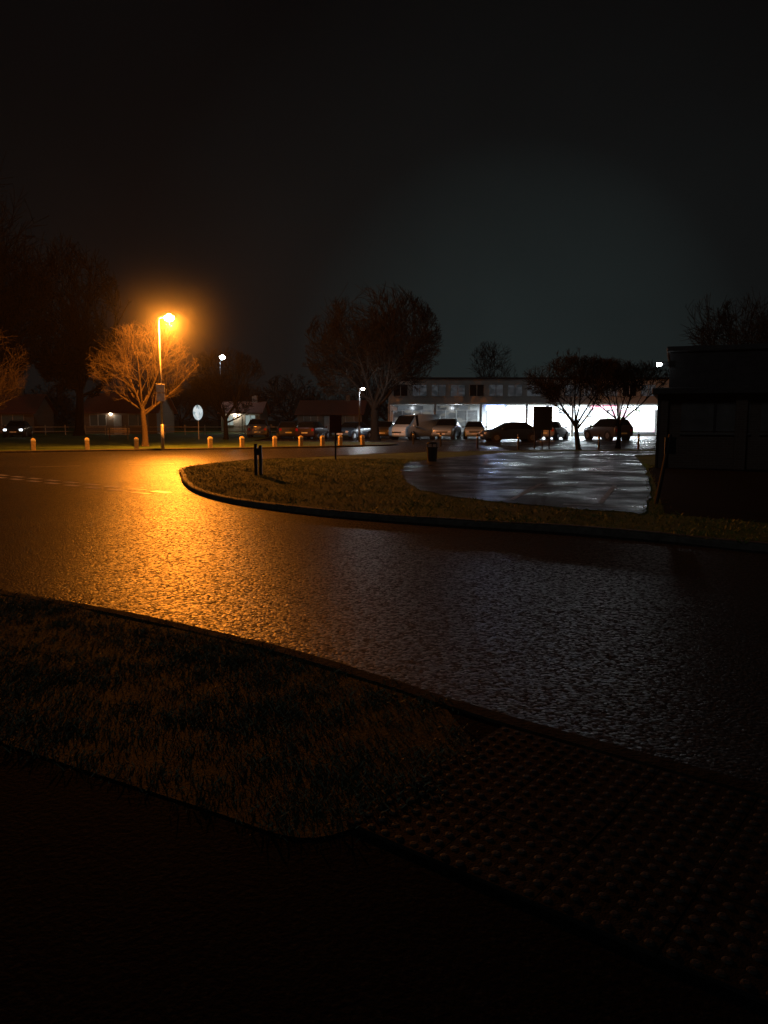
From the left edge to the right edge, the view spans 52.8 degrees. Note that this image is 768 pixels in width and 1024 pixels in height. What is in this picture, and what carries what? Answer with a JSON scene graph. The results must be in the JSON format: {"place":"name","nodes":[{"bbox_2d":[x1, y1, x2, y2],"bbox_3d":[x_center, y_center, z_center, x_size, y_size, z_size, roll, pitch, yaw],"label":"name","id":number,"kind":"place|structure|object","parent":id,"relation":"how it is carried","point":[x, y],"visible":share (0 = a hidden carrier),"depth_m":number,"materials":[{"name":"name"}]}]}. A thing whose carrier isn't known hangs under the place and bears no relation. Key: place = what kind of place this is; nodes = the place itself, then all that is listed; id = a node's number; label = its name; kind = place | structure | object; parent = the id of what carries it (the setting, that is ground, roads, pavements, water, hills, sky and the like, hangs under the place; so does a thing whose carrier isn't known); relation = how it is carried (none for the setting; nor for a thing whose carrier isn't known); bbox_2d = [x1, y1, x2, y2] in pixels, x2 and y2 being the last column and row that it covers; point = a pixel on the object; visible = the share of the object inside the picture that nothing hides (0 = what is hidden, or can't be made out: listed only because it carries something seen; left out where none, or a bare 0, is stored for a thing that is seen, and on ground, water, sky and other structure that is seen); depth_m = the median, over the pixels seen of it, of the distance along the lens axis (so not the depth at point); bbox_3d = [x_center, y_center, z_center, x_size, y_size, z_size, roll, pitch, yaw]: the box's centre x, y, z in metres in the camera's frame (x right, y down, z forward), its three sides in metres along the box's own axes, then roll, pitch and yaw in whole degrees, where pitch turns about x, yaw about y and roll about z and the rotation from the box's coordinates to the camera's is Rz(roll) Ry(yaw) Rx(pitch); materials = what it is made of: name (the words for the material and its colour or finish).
{"place":"outdoors","nodes":[
{"label":"outdoors","id":0,"kind":"place"},
{"bbox_2d":[0,428,395,450],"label":"park lawn","id":1,"kind":"structure","parent":0,"point":[58,441],"depth_m":54.08,"materials":[{"name":"green plant"}]},
{"bbox_2d":[0,329,29,409],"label":"bare tree","id":2,"kind":"object","parent":1,"relation":"on","point":[10,383],"visible":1,"depth_m":43.90,"materials":[{"name":"brown plant"}]},
{"bbox_2d":[2,421,32,437],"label":"parked car","id":3,"kind":"object","parent":1,"relation":"on","point":[14,428],"visible":1,"depth_m":66.32,"materials":[{"name":"paint"}]},
{"bbox_2d":[0,388,57,432],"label":"bungalow","id":4,"kind":"object","parent":1,"relation":"on","point":[36,412],"visible":0.63,"depth_m":87.53,"materials":[{"name":"brick"}]},
{"bbox_2d":[1,415,23,425],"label":"windows","id":5,"kind":"structure","parent":4,"relation":"in","point":[5,419],"depth_m":86.00,"materials":[{"name":"grey glass"}]},
{"bbox_2d":[0,151,57,387],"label":"tall tree","id":6,"kind":"object","parent":1,"relation":"on","point":[11,316],"visible":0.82,"depth_m":67.47,"materials":[{"name":"brown plant"}]},
{"bbox_2d":[30,438,35,449],"bbox_3d":[-17.496,-3.330,38.567,0.216,0.700,0.216,-3,7,-32],"label":"timber bollard","id":7,"kind":"object","parent":1,"relation":"on","point":[32,444],"visible":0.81,"depth_m":38.49,"materials":[{"name":"brown wood"}]},
{"bbox_2d":[23,233,130,435],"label":"tall tree","id":8,"kind":"object","parent":1,"relation":"on","point":[69,365],"visible":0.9,"depth_m":71.19,"materials":[{"name":"brown plant"}]},
{"bbox_2d":[84,438,89,449],"bbox_3d":[-15.206,-3.454,39.609,0.216,0.700,0.216,-5,7,-27],"label":"timber bollard","id":9,"kind":"object","parent":1,"relation":"on","point":[86,442],"visible":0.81,"depth_m":39.51,"materials":[{"name":"brown wood"}]},
{"bbox_2d":[107,428,129,439],"bbox_3d":[-19.810,-5.829,57.749,1.600,0.920,0.510,-2,7,-17],"label":"park bench","id":10,"kind":"object","parent":1,"relation":"on","point":[109,431],"visible":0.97,"depth_m":57.90,"materials":[{"name":"black paint"}]},
{"bbox_2d":[84,387,177,433],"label":"bungalow","id":11,"kind":"object","parent":1,"relation":"on","point":[101,410],"visible":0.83,"depth_m":83.56,"materials":[{"name":"brick"}]},
{"bbox_2d":[113,415,121,433],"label":"door","id":12,"kind":"structure","parent":11,"relation":"in","point":[117,418],"depth_m":83.41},
{"bbox_2d":[89,415,147,425],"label":"windows","id":13,"kind":"structure","parent":11,"relation":"in","point":[98,420],"depth_m":83.37,"materials":[{"name":"grey glass"}]},
{"bbox_2d":[134,437,138,448],"bbox_3d":[-13.002,-3.574,40.612,0.216,0.700,0.216,-4,8,-24],"label":"timber bollard","id":14,"kind":"object","parent":1,"relation":"on","point":[136,443],"visible":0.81,"depth_m":40.52,"materials":[{"name":"brown wood"}]},
{"bbox_2d":[0,425,275,434],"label":"post and rail fence","id":15,"kind":"object","parent":1,"relation":"on","point":[105,431],"visible":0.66,"depth_m":77.61,"materials":[{"name":"brown wood"}]},
{"bbox_2d":[85,320,198,446],"bbox_3d":[-13.507,-7.261,43.670,6.154,7.397,6.106,0,7,0],"label":"bare tree","id":16,"kind":"object","parent":1,"relation":"on","point":[141,407],"visible":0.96,"depth_m":43.38,"materials":[{"name":"brown plant"}]},
{"bbox_2d":[156,314,174,450],"bbox_3d":[-11.285,-6.685,40.191,1.070,7.039,0.324,0,7,0],"label":"street lamp","id":17,"kind":"object","parent":1,"relation":"on","point":[160,388],"visible":0.97,"depth_m":40.14,"materials":[{"name":"metal"}]},
{"bbox_2d":[193,405,202,438],"bbox_3d":[-14.300,-6.841,59.587,0.750,2.775,0.115,0,7,0],"label":"oval sign","id":18,"kind":"object","parent":1,"relation":"on","point":[198,413],"visible":0.86,"depth_m":59.44,"materials":[{"name":"metal"}]},
{"bbox_2d":[208,437,212,447],"bbox_3d":[-9.499,-3.773,42.280,0.216,0.700,0.216,-4,7,-33],"label":"timber bollard","id":19,"kind":"object","parent":1,"relation":"on","point":[210,442],"visible":0.85,"depth_m":42.20,"materials":[{"name":"brown wood"}]},
{"bbox_2d":[185,346,264,439],"bbox_3d":[-12.161,-9.015,59.270,6.146,7.184,6.270,0,7,0],"label":"bare tree","id":20,"kind":"object","parent":1,"relation":"on","point":[218,386],"visible":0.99,"depth_m":58.85,"materials":[{"name":"brown plant"}]},
{"bbox_2d":[239,436,244,446],"bbox_3d":[-7.903,-3.865,43.054,0.216,0.700,0.216,-4,6,-31],"label":"timber bollard","id":21,"kind":"object","parent":1,"relation":"on","point":[241,439],"visible":0.85,"depth_m":42.96,"materials":[{"name":"brown wood"}]},
{"bbox_2d":[217,396,270,432],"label":"bungalow","id":22,"kind":"object","parent":1,"relation":"on","point":[259,410],"visible":0.49,"depth_m":89.47,"materials":[{"name":"red tile"}]},
{"bbox_2d":[238,415,241,432],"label":"door","id":23,"kind":"structure","parent":22,"relation":"in","point":[239,419],"depth_m":89.40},
{"bbox_2d":[228,415,255,425],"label":"windows","id":24,"kind":"structure","parent":22,"relation":"in","point":[247,417],"depth_m":89.31,"materials":[{"name":"grey glass"}]},
{"bbox_2d":[272,436,276,446],"bbox_3d":[-6.198,-3.965,43.897,0.216,0.700,0.216,-2,5,-24],"label":"timber bollard","id":25,"kind":"object","parent":1,"relation":"on","point":[274,441],"visible":0.81,"depth_m":43.80,"materials":[{"name":"brown wood"}]},
{"bbox_2d":[298,436,302,445],"bbox_3d":[-4.799,-4.050,44.605,0.216,0.700,0.216,-4,8,-30],"label":"timber bollard","id":26,"kind":"object","parent":1,"relation":"on","point":[300,440],"visible":0.82,"depth_m":44.52,"materials":[{"name":"brown wood"}]},
{"bbox_2d":[320,435,324,445],"bbox_3d":[-3.603,-4.129,45.266,0.216,0.700,0.216,-4,7,-29],"label":"timber bollard","id":27,"kind":"object","parent":1,"relation":"on","point":[322,440],"visible":0.82,"depth_m":45.18,"materials":[{"name":"brown wood"}]},
{"bbox_2d":[294,395,370,430],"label":"bungalow","id":28,"kind":"object","parent":1,"relation":"on","point":[320,411],"visible":0.49,"depth_m":107.40,"materials":[{"name":"brick"}]},
{"bbox_2d":[324,416,329,430],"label":"door","id":29,"kind":"structure","parent":28,"relation":"in","point":[326,418],"depth_m":106.84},
{"bbox_2d":[303,416,353,423],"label":"windows","id":30,"kind":"structure","parent":28,"relation":"in","point":[305,418],"depth_m":106.75,"materials":[{"name":"grey glass"}]},
{"bbox_2d":[338,435,342,444],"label":"timber bollard","id":31,"kind":"object","parent":1,"relation":"on","point":[340,439],"visible":0.82,"depth_m":45.82,"materials":[{"name":"brown wood"}]},
{"bbox_2d":[360,435,364,444],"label":"timber bollard","id":32,"kind":"object","parent":1,"relation":"on","point":[362,439],"visible":0.81,"depth_m":46.78,"materials":[{"name":"brown wood"}]},
{"bbox_2d":[301,280,443,440],"bbox_3d":[-0.922,-11.399,59.080,10.838,12.088,10.607,0,7,0],"label":"bare tree","id":33,"kind":"object","parent":1,"relation":"on","point":[380,352],"visible":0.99,"depth_m":57.46,"materials":[{"name":"brown plant"}]},
{"bbox_2d":[54,421,655,435],"bbox_3d":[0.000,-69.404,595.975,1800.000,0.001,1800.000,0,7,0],"label":"ground","id":34,"kind":"structure","parent":0,"point":[194,424],"depth_m":270.30,"materials":[{"name":"green plant"}]},
{"bbox_2d":[1,373,484,428],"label":"distant trees","id":35,"kind":"object","parent":34,"relation":"on","point":[59,403],"visible":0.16,"depth_m":126.10,"materials":[{"name":"brown plant"}]},
{"bbox_2d":[469,341,517,376],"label":"bare tree","id":36,"kind":"object","parent":34,"relation":"on","point":[477,368],"visible":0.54,"depth_m":95.54,"materials":[{"name":"brown plant"}]},
{"bbox_2d":[388,404,619,435],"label":"columns","id":37,"kind":"structure","parent":34,"relation":"on","point":[526,416],"depth_m":75.89,"materials":[{"name":"white paint"}]},
{"bbox_2d":[388,379,668,434],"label":"walls","id":38,"kind":"structure","parent":34,"relation":"on","point":[466,397],"depth_m":77.20,"materials":[{"name":"white paint"}]},
{"bbox_2d":[388,402,656,404],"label":"canopy","id":39,"kind":"object","parent":38,"relation":"attached to","point":[494,403],"visible":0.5,"depth_m":75.68,"materials":[{"name":"white metal"}]},
{"bbox_2d":[392,410,655,433],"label":"shop windows","id":40,"kind":"structure","parent":38,"relation":"attached to","point":[642,421],"depth_m":79.33,"materials":[{"name":"grey glass"}]},
{"bbox_2d":[393,384,655,396],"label":"windows","id":41,"kind":"structure","parent":38,"relation":"attached to","point":[457,390],"depth_m":77.09,"materials":[{"name":"black glass"}]},
{"bbox_2d":[398,406,656,409],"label":"fascia signs","id":42,"kind":"object","parent":38,"relation":"attached to","point":[508,408],"visible":0.68,"depth_m":79.16,"materials":[{"name":"white"}]},
{"bbox_2d":[395,377,666,378],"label":"roof","id":43,"kind":"structure","parent":38,"relation":"on","point":[484,378],"depth_m":76.77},
{"bbox_2d":[681,288,767,345],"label":"bare tree","id":44,"kind":"object","parent":34,"relation":"on","point":[760,332],"visible":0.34,"depth_m":61.74,"materials":[{"name":"brown plant"}]},
{"bbox_2d":[0,440,767,785],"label":"road","id":45,"kind":"structure","parent":0,"point":[654,648],"depth_m":7.22,"materials":[{"name":"grey asphalt"}]},
{"bbox_2d":[0,464,168,493],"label":"give way markings","id":46,"kind":"object","parent":45,"relation":"on","point":[87,484],"visible":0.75,"depth_m":18.90,"materials":[{"name":"paint"}]},
{"bbox_2d":[0,441,397,452],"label":"kerb","id":47,"kind":"structure","parent":45,"relation":"on","point":[89,450],"depth_m":41.38,"materials":[{"name":"concrete"}]},
{"bbox_2d":[0,590,767,798],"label":"kerb","id":48,"kind":"structure","parent":45,"relation":"on","point":[702,774],"depth_m":4.00,"materials":[{"name":"grey concrete"}]},
{"bbox_2d":[179,449,767,551],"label":"kerb","id":49,"kind":"structure","parent":45,"relation":"on","point":[668,537],"depth_m":11.54,"materials":[{"name":"concrete"}]},
{"bbox_2d":[476,434,478,448],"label":"bollard","id":50,"kind":"object","parent":45,"relation":"on","point":[477,437],"visible":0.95,"depth_m":43.00,"materials":[{"name":"black paint"}]},
{"bbox_2d":[517,434,519,449],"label":"bollard","id":51,"kind":"object","parent":45,"relation":"on","point":[518,437],"visible":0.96,"depth_m":41.41,"materials":[{"name":"black paint"}]},
{"bbox_2d":[522,347,627,449],"bbox_3d":[9.917,-5.771,40.076,5.328,5.436,4.436,0,7,0],"label":"hawthorn tree","id":52,"kind":"object","parent":45,"relation":"on","point":[551,394],"visible":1,"depth_m":39.67,"materials":[{"name":"brown plant"}]},
{"bbox_2d":[598,434,599,449],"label":"bollard","id":53,"kind":"object","parent":45,"relation":"on","point":[598,441],"visible":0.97,"depth_m":41.70,"materials":[{"name":"black paint"}]},
{"bbox_2d":[571,353,668,448],"bbox_3d":[13.163,-6.140,43.064,5.397,5.425,4.690,-3,7,-24],"label":"hawthorn tree","id":54,"kind":"object","parent":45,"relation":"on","point":[632,376],"visible":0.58,"depth_m":42.53,"materials":[{"name":"brown plant"}]},
{"bbox_2d":[637,434,639,448],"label":"bollard","id":55,"kind":"object","parent":45,"relation":"on","point":[638,443],"visible":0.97,"depth_m":42.20,"materials":[{"name":"black paint"}]},
{"bbox_2d":[655,394,747,469],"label":"piers","id":56,"kind":"structure","parent":45,"relation":"on","point":[740,432],"depth_m":23.51,"materials":[{"name":"brick"}]},
{"bbox_2d":[656,395,660,467],"bbox_3d":[8.604,-2.466,24.273,0.083,2.450,0.083,6,9,43],"label":"downpipe","id":57,"kind":"object","parent":56,"relation":"attached to","point":[658,426],"visible":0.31,"depth_m":24.23,"materials":[{"name":"black metal"}]},
{"bbox_2d":[666,349,767,469],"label":"walls","id":58,"kind":"structure","parent":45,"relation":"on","point":[731,368],"depth_m":23.79,"materials":[{"name":"brick"}]},
{"bbox_2d":[658,362,669,366],"bbox_3d":[8.748,-4.622,24.193,0.347,0.150,0.130,3,7,20],"label":"floodlight body","id":59,"kind":"object","parent":58,"relation":"attached to","point":[666,364],"visible":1,"depth_m":24.16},
{"bbox_2d":[652,343,767,399],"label":"roof slabs","id":60,"kind":"structure","parent":58,"relation":"on","point":[656,392],"depth_m":23.42,"materials":[{"name":"concrete"}]},
{"bbox_2d":[680,400,767,434],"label":"boarded windows","id":61,"kind":"structure","parent":58,"relation":"attached to","point":[715,415],"depth_m":23.77,"materials":[{"name":"black paint"}]},
{"bbox_2d":[0,708,767,1023],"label":"pavement","id":62,"kind":"structure","parent":0,"point":[119,904],"depth_m":2.35,"materials":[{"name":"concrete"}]},
{"bbox_2d":[0,589,487,847],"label":"grass verge","id":63,"kind":"object","parent":62,"relation":"on","point":[273,742],"depth_m":4.00,"materials":[{"name":"green plant"}]},
{"bbox_2d":[346,726,767,1005],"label":"tactile paving","id":64,"kind":"structure","parent":62,"relation":"on","point":[667,867],"depth_m":2.83,"materials":[{"name":"concrete"}]},
{"bbox_2d":[0,0,767,420],"label":"sky","id":65,"kind":"structure","parent":0,"point":[549,177],"materials":[{"name":"black"}]},
{"bbox_2d":[258,436,655,448],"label":"car park","id":66,"kind":"structure","parent":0,"point":[631,442],"depth_m":54.61,"materials":[{"name":"grey asphalt"}]},
{"bbox_2d":[247,419,271,436],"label":"parked car","id":67,"kind":"object","parent":66,"relation":"on","point":[258,426],"visible":0.97,"depth_m":66.05,"materials":[{"name":"paint"}]},
{"bbox_2d":[275,421,296,438],"bbox_3d":[-8.200,-6.931,65.641,2.080,1.540,3.940,-1,7,-10],"label":"parked car","id":68,"kind":"object","parent":66,"relation":"on","point":[285,428],"visible":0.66,"depth_m":63.81,"materials":[{"name":"paint"}]},
{"bbox_2d":[295,421,328,439],"bbox_3d":[-5.900,-6.753,64.152,2.080,1.540,3.940,2,7,15],"label":"parked car","id":69,"kind":"object","parent":66,"relation":"on","point":[315,430],"visible":0.94,"depth_m":62.49,"materials":[{"name":"paint"}]},
{"bbox_2d":[332,422,370,439],"bbox_3d":[-2.600,-6.674,63.658,2.120,1.500,4.440,3,7,25],"label":"parked car","id":70,"kind":"object","parent":66,"relation":"on","point":[350,430],"visible":0.69,"depth_m":62.63,"materials":[{"name":"paint"}]},
{"bbox_2d":[358,387,364,441],"bbox_3d":[-1.591,-6.880,55.073,0.483,3.982,0.170,0,7,0],"label":"street lamp","id":71,"kind":"object","parent":66,"relation":"on","point":[359,426],"visible":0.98,"depth_m":55.08,"materials":[{"name":"white metal"}]},
{"bbox_2d":[378,421,393,438],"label":"parked car","id":72,"kind":"object","parent":66,"relation":"on","point":[384,426],"visible":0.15,"depth_m":65.95,"materials":[{"name":"paint"}]},
{"bbox_2d":[389,414,439,439],"bbox_3d":[2.500,-6.918,63.125,2.320,2.110,4.940,5,9,38],"label":"parked van","id":73,"kind":"object","parent":66,"relation":"on","point":[418,425],"visible":0.73,"depth_m":61.98,"materials":[{"name":"paint"}]},
{"bbox_2d":[431,419,460,439],"bbox_3d":[5.194,-6.860,64.115,2.180,1.760,4.390,2,7,15],"label":"parked car","id":74,"kind":"object","parent":66,"relation":"on","point":[451,428],"visible":0.96,"depth_m":62.83,"materials":[{"name":"paint"}]},
{"bbox_2d":[462,421,486,438],"bbox_3d":[7.600,-6.872,65.145,2.080,1.540,3.940,1,7,5],"label":"parked car","id":75,"kind":"object","parent":66,"relation":"on","point":[472,428],"visible":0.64,"depth_m":63.83,"materials":[{"name":"paint"}]},
{"bbox_2d":[479,422,541,441],"bbox_3d":[9.300,-5.845,56.707,4.440,1.500,2.120,-1,7,-10],"label":"parked car","id":76,"kind":"object","parent":66,"relation":"on","point":[512,430],"visible":0.81,"depth_m":55.93,"materials":[{"name":"paint"}]},
{"bbox_2d":[533,406,552,448],"bbox_3d":[8.750,-4.607,42.735,1.120,2.430,0.120,0,7,0],"label":"notice board","id":77,"kind":"object","parent":66,"relation":"on","point":[542,418],"visible":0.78,"depth_m":42.63,"materials":[{"name":"black paint"}]},
{"bbox_2d":[537,421,567,439],"bbox_3d":[13.600,-6.576,62.662,2.080,1.540,3.940,4,8,30],"label":"parked car","id":78,"kind":"object","parent":66,"relation":"on","point":[558,430],"visible":0.68,"depth_m":61.31,"materials":[{"name":"paint"}]},
{"bbox_2d":[583,418,632,439],"bbox_3d":[17.791,-6.569,61.680,2.180,1.760,4.390,-2,7,-20],"label":"parked car","id":79,"kind":"object","parent":66,"relation":"on","point":[605,429],"visible":0.92,"depth_m":60.36,"materials":[{"name":"paint"}]},
{"bbox_2d":[176,449,767,544],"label":"grass island","id":80,"kind":"structure","parent":0,"point":[376,483],"depth_m":15.45,"materials":[{"name":"green plant"}]},
{"bbox_2d":[254,444,261,474],"bbox_3d":[-3.445,-1.388,21.182,0.210,0.960,0.085,0,7,0],"label":"marker post","id":81,"kind":"object","parent":80,"relation":"on","point":[257,451],"visible":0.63,"depth_m":21.14,"materials":[{"name":"black paint"}]},
{"bbox_2d":[329,415,341,459],"bbox_3d":[-1.847,-2.788,29.460,0.460,1.780,0.105,-1,7,-11],"label":"post sign","id":82,"kind":"object","parent":80,"relation":"on","point":[335,422],"visible":0.87,"depth_m":29.35,"materials":[{"name":"black metal"}]},
{"bbox_2d":[654,434,675,503],"bbox_3d":[5.040,-0.717,13.913,0.360,1.362,0.080,0,7,0],"label":"marker post","id":83,"kind":"object","parent":80,"relation":"on","point":[670,445],"visible":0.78,"depth_m":13.85,"materials":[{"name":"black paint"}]},
{"bbox_2d":[400,451,654,513],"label":"car park","id":84,"kind":"structure","parent":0,"point":[508,472],"depth_m":20.24,"materials":[{"name":"grey asphalt"}]},
{"bbox_2d":[426,442,437,460],"bbox_3d":[1.750,-2.187,28.139,0.440,0.700,0.440,0,7,0],"label":"litter bin","id":85,"kind":"object","parent":84,"relation":"on","point":[432,453],"visible":0.98,"depth_m":27.99,"materials":[{"name":"black paint"}]},
{"bbox_2d":[449,459,636,507],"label":"car park markings","id":86,"kind":"object","parent":84,"relation":"on","point":[607,494],"visible":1,"depth_m":16.94,"materials":[{"name":"white paint"}]}
]}

